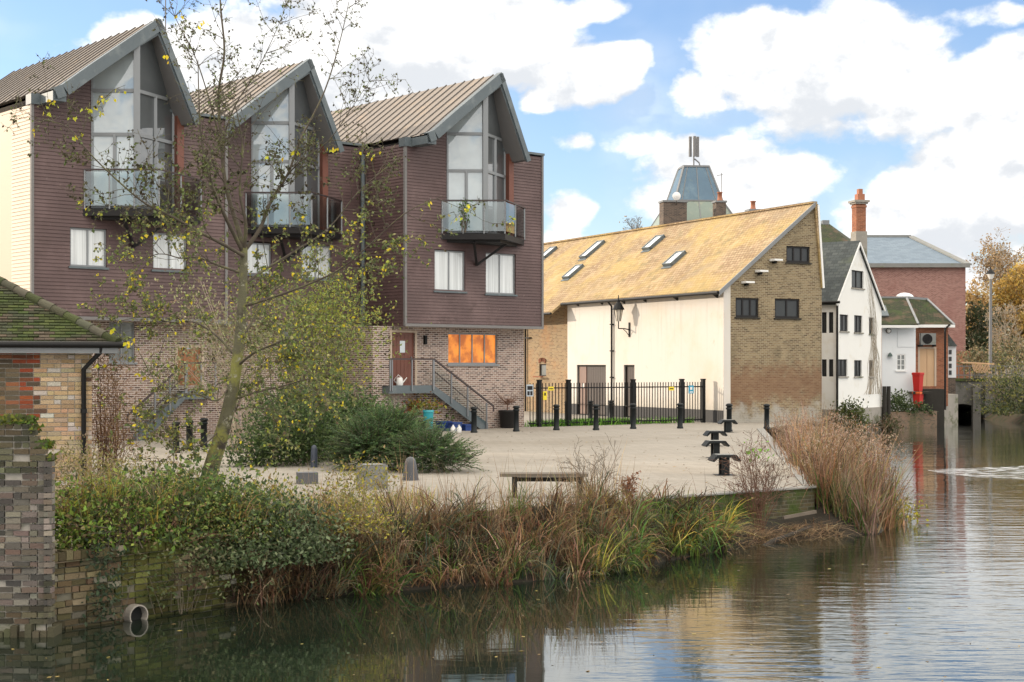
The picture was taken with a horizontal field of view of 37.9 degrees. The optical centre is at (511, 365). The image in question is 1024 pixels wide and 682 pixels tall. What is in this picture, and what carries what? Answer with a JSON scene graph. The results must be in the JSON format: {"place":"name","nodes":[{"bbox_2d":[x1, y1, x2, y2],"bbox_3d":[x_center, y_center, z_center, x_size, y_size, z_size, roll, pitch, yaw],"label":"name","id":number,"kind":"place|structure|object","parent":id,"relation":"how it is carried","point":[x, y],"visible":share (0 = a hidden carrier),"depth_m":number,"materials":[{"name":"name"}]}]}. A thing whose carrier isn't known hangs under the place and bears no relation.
{"place":"outdoors","nodes":[
{"label":"outdoors","id":0,"kind":"place"},
{"bbox_2d":[55,411,805,530],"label":"courtyard paving","id":1,"kind":"structure","parent":0,"point":[666,441],"depth_m":39.40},
{"bbox_2d":[0,276,123,510],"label":"brick outbuilding","id":2,"kind":"structure","parent":1,"relation":"on","point":[47,350],"depth_m":25.15,"materials":[{"name":"brick"}]},
{"bbox_2d":[91,349,152,486],"bbox_3d":[-7.625,0.919,28.260,1.724,3.167,2.190,0,0,-18],"label":"rusty shrub","id":3,"kind":"object","parent":1,"relation":"on","point":[108,430],"visible":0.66,"depth_m":28.34,"materials":[{"name":"brown plant"}]},
{"bbox_2d":[131,262,339,452],"bbox_3d":[-7.919,-0.345,42.920,5.805,5.700,4.782,0,0,-12],"label":"grey willow","id":4,"kind":"object","parent":1,"relation":"on","point":[216,347],"visible":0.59,"depth_m":42.90,"materials":[{"name":"green plant"}]},
{"bbox_2d":[1,0,515,499],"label":"slender tree","id":5,"kind":"object","parent":1,"relation":"on","point":[223,430],"visible":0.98,"depth_m":25.84,"materials":[{"name":"green plant"}]},
{"bbox_2d":[61,481,458,529],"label":"rough grass","id":6,"kind":"structure","parent":1,"relation":"on","point":[411,499],"depth_m":26.14,"materials":[{"name":"green plant"}]},
{"bbox_2d":[296,472,317,483],"bbox_3d":[-4.348,2.380,31.703,0.420,0.240,0.300,0,0,-17],"label":"concrete block","id":7,"kind":"object","parent":1,"relation":"on","point":[309,478],"depth_m":31.57,"materials":[{"name":"grey concrete"}]},
{"bbox_2d":[221,373,405,467],"bbox_3d":[-5.095,1.316,39.140,4.906,2.574,6.475,0,0,0],"label":"evergreen hedge","id":8,"kind":"object","parent":1,"relation":"on","point":[318,433],"visible":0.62,"depth_m":37.63,"materials":[{"name":"green plant"}]},
{"bbox_2d":[209,445,429,538],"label":"yellow weeds","id":9,"kind":"object","parent":1,"relation":"on","point":[359,507],"visible":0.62,"depth_m":22.64,"materials":[{"name":"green plant"}]},
{"bbox_2d":[227,252,431,410],"bbox_3d":[-5.983,-0.671,45.955,6.574,6.353,5.763,0,0,23],"label":"autumn tree","id":10,"kind":"object","parent":1,"relation":"on","point":[327,320],"visible":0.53,"depth_m":45.73,"materials":[{"name":"green plant"}]},
{"bbox_2d":[356,463,387,489],"bbox_3d":[-2.847,2.249,30.382,0.500,0.502,0.460,0,0,-29],"label":"concrete block","id":11,"kind":"object","parent":1,"relation":"on","point":[372,477],"depth_m":30.19,"materials":[{"name":"grey concrete"}]},
{"bbox_2d":[343,192,417,367],"bbox_3d":[-5.288,-2.178,57.438,3.408,9.364,3.146,0,0,-22],"label":"shrub by stairs","id":12,"kind":"object","parent":1,"relation":"on","point":[375,317],"visible":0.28,"depth_m":56.88,"materials":[{"name":"green plant"}]},
{"bbox_2d":[256,72,544,428],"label":"townhouse","id":13,"kind":"structure","parent":1,"relation":"on","point":[475,296],"depth_m":57.78,"materials":[{"name":"brick"}]},
{"bbox_2d":[392,332,413,384],"bbox_3d":[-4.189,-0.260,57.000,1.100,2.018,0.130,0,0,-41],"label":"front door","id":14,"kind":"structure","parent":13,"relation":"in","point":[402,368],"depth_m":57.03,"materials":[{"name":"brown wood"}]},
{"bbox_2d":[433,250,466,293],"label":"window","id":15,"kind":"structure","parent":13,"relation":"in","point":[449,265],"depth_m":57.52,"materials":[{"name":"metal"}]},
{"bbox_2d":[447,333,499,365],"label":"window","id":16,"kind":"structure","parent":13,"relation":"in","point":[464,349],"depth_m":59.29,"materials":[{"name":"orange glass"}]},
{"bbox_2d":[447,93,505,233],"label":"gable window","id":17,"kind":"structure","parent":13,"relation":"in","point":[476,157],"depth_m":57.34,"materials":[{"name":"glass"}]},
{"bbox_2d":[484,253,517,295],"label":"window","id":18,"kind":"structure","parent":13,"relation":"in","point":[500,268],"depth_m":59.25,"materials":[{"name":"metal"}]},
{"bbox_2d":[317,394,488,473],"bbox_3d":[-2.865,1.876,36.073,3.759,2.374,5.104,0,0,-28],"label":"juniper","id":19,"kind":"object","parent":1,"relation":"on","point":[374,433],"visible":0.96,"depth_m":35.49,"materials":[{"name":"green plant"}]},
{"bbox_2d":[402,457,418,480],"bbox_3d":[-2.220,2.245,32.649,0.370,0.510,0.370,0,0,0],"label":"cone bollard","id":20,"kind":"object","parent":1,"relation":"on","point":[409,463],"visible":0.87,"depth_m":32.53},
{"bbox_2d":[399,391,446,418],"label":"pot plant","id":21,"kind":"object","parent":1,"relation":"on","point":[424,405],"visible":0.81,"depth_m":56.88,"materials":[{"name":"green plant"}]},
{"bbox_2d":[470,407,477,432],"bbox_3d":[-1.417,2.014,55.733,0.270,0.971,0.270,0,0,0],"label":"bollard","id":22,"kind":"object","parent":1,"relation":"on","point":[473,419],"visible":1,"depth_m":55.65,"materials":[{"name":"black metal"}]},
{"bbox_2d":[499,410,513,427],"bbox_3d":[-0.188,2.140,59.931,0.700,0.720,0.689,0,0,0],"label":"plant pot","id":23,"kind":"object","parent":1,"relation":"on","point":[506,418],"visible":0.88,"depth_m":59.66,"materials":[{"name":"black plastic"}]},
{"bbox_2d":[500,472,587,496],"bbox_3d":[0.604,2.270,28.427,1.670,0.460,0.435,0,0,0],"label":"timber bench","id":24,"kind":"object","parent":1,"relation":"on","point":[545,475],"visible":0.67,"depth_m":28.27,"materials":[{"name":"brown wood"}]},
{"bbox_2d":[556,433,620,499],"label":"bare shrub","id":25,"kind":"object","parent":1,"relation":"on","point":[595,469],"visible":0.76,"depth_m":27.30,"materials":[{"name":"brown plant"}]},
{"bbox_2d":[593,404,599,429],"bbox_3d":[3.262,1.995,57.947,0.270,1.010,0.270,0,0,0],"label":"bollard","id":26,"kind":"object","parent":1,"relation":"on","point":[596,417],"visible":1,"depth_m":57.86,"materials":[{"name":"black metal"}]},
{"bbox_2d":[528,379,705,426],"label":"metal railings","id":27,"kind":"object","parent":1,"relation":"on","point":[568,387],"visible":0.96,"depth_m":63.33,"materials":[{"name":"black metal"}]},
{"bbox_2d":[615,470,640,499],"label":"bare shrub","id":28,"kind":"object","parent":1,"relation":"on","point":[628,483],"visible":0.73,"depth_m":27.39,"materials":[{"name":"brown plant"}]},
{"bbox_2d":[613,428,816,502],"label":"quay kerb","id":29,"kind":"structure","parent":1,"relation":"on","point":[762,431],"depth_m":31.06,"materials":[{"name":"grey concrete"}]},
{"bbox_2d":[702,440,729,457],"bbox_3d":[5.518,2.260,40.529,0.680,0.475,0.520,0,0,-7],"label":"stool","id":30,"kind":"object","parent":1,"relation":"on","point":[715,446],"visible":0.81,"depth_m":40.38,"materials":[{"name":"black paint"}]},
{"bbox_2d":[707,454,741,475],"bbox_3d":[4.861,2.260,34.200,0.680,0.475,0.520,0,0,-7],"label":"stool","id":31,"kind":"object","parent":1,"relation":"on","point":[713,457],"visible":0.9,"depth_m":34.04,"materials":[{"name":"black paint"}]},
{"bbox_2d":[730,431,793,491],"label":"bare shrub","id":32,"kind":"object","parent":1,"relation":"on","point":[772,474],"visible":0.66,"depth_m":29.98,"materials":[{"name":"brown plant"}]},
{"bbox_2d":[13,398,918,566],"bbox_3d":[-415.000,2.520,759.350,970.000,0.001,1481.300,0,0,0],"label":"ground","id":33,"kind":"structure","parent":0,"point":[55,541],"depth_m":20.15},
{"bbox_2d":[0,18,227,441],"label":"townhouse","id":34,"kind":"structure","parent":33,"relation":"on","point":[49,238],"depth_m":48.61,"materials":[{"name":"brick"}]},
{"bbox_2d":[68,227,108,269],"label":"window","id":35,"kind":"structure","parent":34,"relation":"in","point":[82,240],"depth_m":48.30,"materials":[{"name":"glass"}]},
{"bbox_2d":[108,322,136,363],"bbox_3d":[-13.040,-0.749,49.916,0.898,1.410,0.819,0,0,0],"label":"window","id":36,"kind":"structure","parent":34,"relation":"in","point":[124,327],"depth_m":50.03,"materials":[{"name":"grey glass"}]},
{"bbox_2d":[91,39,173,211],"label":"gable window","id":37,"kind":"structure","parent":34,"relation":"in","point":[144,107],"depth_m":48.35,"materials":[{"name":"glass"}]},
{"bbox_2d":[151,233,188,272],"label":"window","id":38,"kind":"structure","parent":34,"relation":"in","point":[174,264],"depth_m":50.17,"materials":[{"name":"glass"}]},
{"bbox_2d":[178,348,199,384],"bbox_3d":[-11.180,-0.172,51.620,0.924,1.700,0.130,0,0,-41],"label":"front door","id":39,"kind":"structure","parent":34,"relation":"in","point":[194,368],"depth_m":51.68,"materials":[{"name":"brown wood"}]},
{"bbox_2d":[35,450,205,553],"bbox_3d":[-5.254,1.893,20.649,2.092,1.322,3.396,0,0,24],"label":"ivy mound","id":40,"kind":"object","parent":33,"relation":"on","point":[100,534],"visible":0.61,"depth_m":19.96,"materials":[{"name":"green plant"}]},
{"bbox_2d":[35,423,226,532],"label":"weedy stalks","id":41,"kind":"object","parent":33,"relation":"on","point":[85,456],"visible":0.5,"depth_m":22.43,"materials":[{"name":"beige plant"}]},
{"bbox_2d":[52,450,301,549],"bbox_3d":[-4.765,1.820,20.616,2.331,1.436,3.950,0,0,37],"label":"bramble","id":42,"kind":"object","parent":33,"relation":"on","point":[129,525],"visible":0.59,"depth_m":20.35,"materials":[{"name":"green plant"}]},
{"bbox_2d":[54,452,304,541],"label":"bank grass","id":43,"kind":"structure","parent":33,"relation":"on","point":[111,489],"depth_m":20.36,"materials":[{"name":"green plant"}]},
{"bbox_2d":[116,439,318,553],"bbox_3d":[-4.385,1.812,21.434,2.512,1.555,2.945,0,0,43],"label":"bramble mound","id":44,"kind":"object","parent":33,"relation":"on","point":[248,487],"visible":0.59,"depth_m":21.04,"materials":[{"name":"green plant"}]},
{"bbox_2d":[190,58,363,433],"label":"townhouse","id":45,"kind":"structure","parent":33,"relation":"on","point":[324,208],"depth_m":55.32,"materials":[{"name":"brick"}]},
{"bbox_2d":[247,242,272,276],"bbox_3d":[-9.331,-3.905,54.952,1.022,1.232,0.928,0,0,0],"label":"window","id":46,"kind":"structure","parent":45,"relation":"in","point":[267,247],"depth_m":55.04,"materials":[{"name":"glass"}]},
{"bbox_2d":[251,78,319,228],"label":"gable window","id":47,"kind":"structure","parent":45,"relation":"in","point":[294,103],"depth_m":54.76,"materials":[{"name":"glass"}]},
{"bbox_2d":[302,245,332,280],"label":"window","id":48,"kind":"structure","parent":45,"relation":"in","point":[308,248],"depth_m":56.81,"materials":[{"name":"glass"}]},
{"bbox_2d":[35,488,814,629],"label":"river wall","id":49,"kind":"structure","parent":33,"relation":"on","point":[73,585],"depth_m":20.16,"materials":[{"name":"brick"}]},
{"bbox_2d":[78,529,136,626],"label":"hanging ivy","id":50,"kind":"object","parent":49,"relation":"attached to","point":[103,588],"visible":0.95,"depth_m":19.51,"materials":[{"name":"green plant"}]},
{"bbox_2d":[109,520,291,613],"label":"wall plants","id":51,"kind":"object","parent":49,"relation":"attached to","point":[192,564],"depth_m":20.31,"materials":[{"name":"green plant"}]},
{"bbox_2d":[186,473,366,573],"bbox_3d":[-3.394,2.216,21.470,2.670,1.345,2.477,0,0,0],"label":"bramble mound","id":52,"kind":"object","parent":49,"relation":"on","point":[302,545],"visible":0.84,"depth_m":21.23,"materials":[{"name":"green plant"}]},
{"bbox_2d":[524,201,824,423],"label":"old barn","id":53,"kind":"structure","parent":33,"relation":"on","point":[695,310],"depth_m":68.75,"materials":[{"name":"yellow brick"}]},
{"bbox_2d":[578,365,605,414],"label":"door","id":54,"kind":"structure","parent":53,"relation":"in","point":[596,374],"depth_m":75.39,"materials":[{"name":"white paint"}]},
{"bbox_2d":[613,295,629,336],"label":"wall lantern","id":55,"kind":"object","parent":53,"relation":"attached to","point":[618,308],"depth_m":71.59,"materials":[{"name":"black metal"}]},
{"bbox_2d":[625,365,633,416],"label":"door","id":56,"kind":"structure","parent":53,"relation":"in","point":[629,369],"depth_m":72.31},
{"bbox_2d":[658,200,687,224],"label":"chimney stack","id":57,"kind":"object","parent":53,"relation":"on","point":[670,211],"visible":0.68,"depth_m":95.58,"materials":[{"name":"brick"}]},
{"bbox_2d":[711,192,726,216],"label":"chimney stack","id":58,"kind":"object","parent":53,"relation":"on","point":[719,206],"visible":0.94,"depth_m":95.69,"materials":[{"name":"brick"}]},
{"bbox_2d":[734,298,760,318],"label":"window","id":59,"kind":"structure","parent":53,"relation":"in","point":[746,308],"depth_m":65.63,"materials":[{"name":"grey glass"}]},
{"bbox_2d":[774,299,801,319],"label":"window","id":60,"kind":"structure","parent":53,"relation":"in","point":[787,309],"depth_m":66.62,"materials":[{"name":"grey glass"}]},
{"bbox_2d":[785,246,811,264],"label":"window","id":61,"kind":"structure","parent":53,"relation":"in","point":[794,254],"depth_m":66.89,"materials":[{"name":"grey glass"}]},
{"bbox_2d":[767,241,885,432],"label":"white cottage","id":62,"kind":"structure","parent":33,"relation":"on","point":[847,340],"depth_m":76.73,"materials":[{"name":"paint"}]},
{"bbox_2d":[838,359,848,377],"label":"window","id":63,"kind":"structure","parent":62,"relation":"in","point":[841,362],"depth_m":75.74,"materials":[{"name":"glass"}]},
{"bbox_2d":[851,270,864,289],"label":"window","id":64,"kind":"structure","parent":62,"relation":"in","point":[856,275],"depth_m":77.43,"materials":[{"name":"glass"}]},
{"bbox_2d":[848,189,869,257],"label":"tall chimney","id":65,"kind":"object","parent":62,"relation":"on","point":[858,207],"visible":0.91,"depth_m":85.69,"materials":[{"name":"brick"}]},
{"bbox_2d":[865,277,881,393],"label":"bare creeper","id":66,"kind":"object","parent":62,"relation":"attached to","point":[874,352],"visible":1,"depth_m":78.99,"materials":[{"name":"brown plant"}]},
{"bbox_2d":[854,411,907,432],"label":"corner weeds","id":67,"kind":"object","parent":62,"relation":"attached to","point":[887,426],"visible":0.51,"depth_m":78.71,"materials":[{"name":"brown plant"}]},
{"bbox_2d":[821,220,850,241],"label":"hipped roof house","id":68,"kind":"structure","parent":33,"relation":"on","point":[830,233],"depth_m":92.18,"materials":[{"name":"tile"}]},
{"bbox_2d":[769,407,915,479],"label":"reed seed heads","id":69,"kind":"object","parent":33,"relation":"on","point":[828,433],"visible":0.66,"depth_m":36.74,"materials":[{"name":"brown plant"}]},
{"bbox_2d":[822,395,873,432],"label":"cottage bush","id":70,"kind":"object","parent":33,"relation":"on","point":[844,409],"visible":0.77,"depth_m":73.40,"materials":[{"name":"green plant"}]},
{"bbox_2d":[850,235,971,397],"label":"brick hall","id":71,"kind":"structure","parent":33,"relation":"on","point":[914,266],"depth_m":118.00,"materials":[{"name":"red brick"}]},
{"bbox_2d":[944,394,957,424],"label":"bridge abutment","id":72,"kind":"object","parent":33,"relation":"on","point":[951,414],"visible":0.21,"depth_m":85.71,"materials":[{"name":"concrete"}]},
{"bbox_2d":[956,366,1023,418],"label":"river bridge","id":73,"kind":"structure","parent":33,"relation":"on","point":[963,393],"depth_m":96.00,"materials":[{"name":"concrete"}]},
{"bbox_2d":[961,362,993,373],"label":"timber bridge railing","id":74,"kind":"object","parent":73,"relation":"on","point":[980,365],"visible":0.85,"depth_m":95.51,"materials":[{"name":"brown wood"}]},
{"bbox_2d":[0,416,1023,681],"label":"river","id":75,"kind":"structure","parent":0,"point":[792,610],"depth_m":19.77,"materials":[{"name":"black liquid"}]},
{"bbox_2d":[0,413,61,637],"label":"brick pier","id":76,"kind":"structure","parent":75,"relation":"in","point":[27,533],"depth_m":18.75,"materials":[{"name":"grey brick"}]},
{"bbox_2d":[759,397,925,534],"bbox_3d":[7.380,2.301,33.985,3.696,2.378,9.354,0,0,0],"label":"tall reeds","id":77,"kind":"object","parent":75,"relation":"in","point":[838,499],"visible":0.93,"depth_m":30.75,"materials":[{"name":"beige plant"}]},
{"bbox_2d":[891,411,936,427],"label":"garden wall","id":78,"kind":"structure","parent":75,"relation":"in","point":[920,419],"depth_m":82.37,"materials":[{"name":"brick"}]},
{"bbox_2d":[881,388,935,415],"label":"bank shrub","id":79,"kind":"object","parent":78,"relation":"on","point":[898,402],"visible":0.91,"depth_m":82.08,"materials":[{"name":"green plant"}]},
{"bbox_2d":[881,293,954,425],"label":"riverside annex","id":80,"kind":"object","parent":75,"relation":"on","point":[907,318],"visible":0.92,"depth_m":84.65,"materials":[{"name":"white paint"}]},
{"bbox_2d":[895,354,906,371],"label":"window","id":81,"kind":"structure","parent":80,"relation":"in","point":[900,358],"depth_m":84.02,"materials":[{"name":"white paint"}]},
{"bbox_2d":[908,391,932,393],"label":"wooden shelf","id":82,"kind":"object","parent":80,"relation":"attached to","point":[923,392],"visible":0.86,"depth_m":83.09,"materials":[{"name":"brown wood"}]},
{"bbox_2d":[912,372,923,390],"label":"red bin","id":83,"kind":"object","parent":82,"relation":"on","point":[917,377],"visible":1,"depth_m":83.26,"materials":[{"name":"plastic"}]},
{"bbox_2d":[917,333,935,346],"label":"air conditioner","id":84,"kind":"object","parent":80,"relation":"attached to","point":[927,338],"visible":1,"depth_m":84.78,"materials":[{"name":"metal"}]},
{"bbox_2d":[918,347,935,385],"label":"boarded door","id":85,"kind":"structure","parent":80,"relation":"in","point":[926,355],"depth_m":85.24,"materials":[{"name":"brown wood"}]},
{"bbox_2d":[948,334,956,393],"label":"white bay","id":86,"kind":"object","parent":75,"relation":"on","point":[952,345],"visible":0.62,"depth_m":90.00,"materials":[{"name":"white paint"}]},
{"bbox_2d":[0,0,1023,365],"label":"sky","id":87,"kind":"structure","parent":0,"point":[917,106],"materials":[{"name":"blue"}]},
{"bbox_2d":[232,498,886,603],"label":"river bank","id":88,"kind":"structure","parent":0,"point":[819,516],"depth_m":28.46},
{"bbox_2d":[269,442,678,571],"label":"dry reed stalks","id":89,"kind":"object","parent":88,"relation":"on","point":[503,495],"visible":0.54,"depth_m":24.52,"materials":[{"name":"brown plant"}]},
{"bbox_2d":[294,473,659,596],"bbox_3d":[-0.173,2.620,23.980,7.901,1.852,2.695,0,0,-37],"label":"green sedge","id":90,"kind":"object","parent":88,"relation":"on","point":[378,587],"visible":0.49,"depth_m":23.40,"materials":[{"name":"green plant"}]},
{"bbox_2d":[218,467,736,606],"bbox_3d":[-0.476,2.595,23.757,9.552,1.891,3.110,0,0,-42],"label":"dry reeds","id":91,"kind":"object","parent":88,"relation":"on","point":[469,558],"visible":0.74,"depth_m":23.43,"materials":[{"name":"brown plant"}]},
{"bbox_2d":[558,469,756,576],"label":"green reeds","id":92,"kind":"object","parent":88,"relation":"on","point":[667,505],"visible":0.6,"depth_m":26.51,"materials":[{"name":"green plant"}]},
{"bbox_2d":[653,496,803,549],"bbox_3d":[3.603,2.855,27.261,4.370,0.974,5.089,0,0,0],"label":"sedge clump","id":93,"kind":"object","parent":88,"relation":"on","point":[721,523],"visible":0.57,"depth_m":27.46,"materials":[{"name":"plant"}]},
{"bbox_2d":[705,431,806,531],"bbox_3d":[4.875,2.258,29.048,1.812,2.092,1.549,0,0,40],"label":"bare shrub","id":94,"kind":"object","parent":88,"relation":"on","point":[759,509],"visible":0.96,"depth_m":29.15,"materials":[{"name":"brown plant"}]},
{"bbox_2d":[762,526,811,544],"bbox_3d":[4.998,3.450,28.605,0.114,0.564,2.721,0,0,42],"label":"driftwood","id":95,"kind":"object","parent":88,"relation":"on","point":[785,536],"visible":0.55,"depth_m":28.88,"materials":[{"name":"wood"}]},
{"bbox_2d":[727,518,869,554],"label":"flattened reeds","id":96,"kind":"object","parent":88,"relation":"on","point":[788,531],"visible":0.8,"depth_m":29.13,"materials":[{"name":"brown plant"}]},
{"bbox_2d":[844,436,929,510],"bbox_3d":[8.272,2.495,33.832,1.917,1.740,2.225,0,0,0],"label":"rusty shrub","id":97,"kind":"object","parent":88,"relation":"on","point":[891,475],"visible":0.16,"depth_m":33.71,"materials":[{"name":"brown plant"}]},
{"bbox_2d":[897,495,928,522],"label":"yellow weed","id":98,"kind":"object","parent":88,"relation":"on","point":[910,517],"visible":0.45,"depth_m":32.50,"materials":[{"name":"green plant"}]},
{"bbox_2d":[524,415,694,426],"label":"grass","id":99,"kind":"structure","parent":0,"point":[600,424],"depth_m":63.06,"materials":[{"name":"green plant"}]},
{"bbox_2d":[651,165,732,225],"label":"mansard tower","id":100,"kind":"structure","parent":0,"point":[696,187],"depth_m":98.76,"materials":[{"name":"grey metal"}]},
{"bbox_2d":[689,136,699,164],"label":"phone antenna","id":101,"kind":"object","parent":100,"relation":"on","point":[695,146],"visible":1,"depth_m":99.81,"materials":[{"name":"grey metal"}]},
{"bbox_2d":[971,368,1023,423],"bbox_3d":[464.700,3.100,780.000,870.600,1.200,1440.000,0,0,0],"label":"bank ground","id":102,"kind":"structure","parent":0,"point":[1016,418],"depth_m":91.03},
{"bbox_2d":[966,278,995,376],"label":"tree","id":103,"kind":"object","parent":102,"relation":"on","point":[983,297],"visible":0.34,"depth_m":144.29,"materials":[{"name":"orange plant"}]},
{"bbox_2d":[956,334,1023,377],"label":"hedge","id":104,"kind":"object","parent":102,"relation":"on","point":[981,356],"visible":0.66,"depth_m":106.54,"materials":[{"name":"green plant"}]},
{"bbox_2d":[986,267,994,376],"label":"street lamp","id":105,"kind":"object","parent":102,"relation":"on","point":[990,273],"visible":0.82,"depth_m":101.91,"materials":[{"name":"grey metal"}]},
{"bbox_2d":[963,350,1023,402],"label":"bank shrub","id":106,"kind":"object","parent":102,"relation":"on","point":[997,378],"visible":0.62,"depth_m":92.08,"materials":[{"name":"green plant"}]},
{"bbox_2d":[966,299,1021,377],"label":"dark evergreen","id":107,"kind":"object","parent":102,"relation":"on","point":[980,335],"visible":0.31,"depth_m":121.17,"materials":[{"name":"green plant"}]},
{"bbox_2d":[966,226,1023,376],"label":"tree","id":108,"kind":"object","parent":102,"relation":"on","point":[996,261],"visible":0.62,"depth_m":149.99,"materials":[{"name":"yellow plant"}]},
{"bbox_2d":[967,356,1023,415],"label":"bank shrub","id":109,"kind":"object","parent":102,"relation":"on","point":[1008,408],"visible":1,"depth_m":87.50,"materials":[{"name":"green plant"}]},
{"bbox_2d":[982,256,1023,376],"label":"tree","id":110,"kind":"object","parent":102,"relation":"on","point":[1012,284],"visible":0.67,"depth_m":127.11,"materials":[{"name":"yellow plant"}]},
{"bbox_2d":[983,300,1023,377],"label":"tree","id":111,"kind":"object","parent":102,"relation":"on","point":[1005,325],"visible":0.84,"depth_m":111.84,"materials":[{"name":"yellow plant"}]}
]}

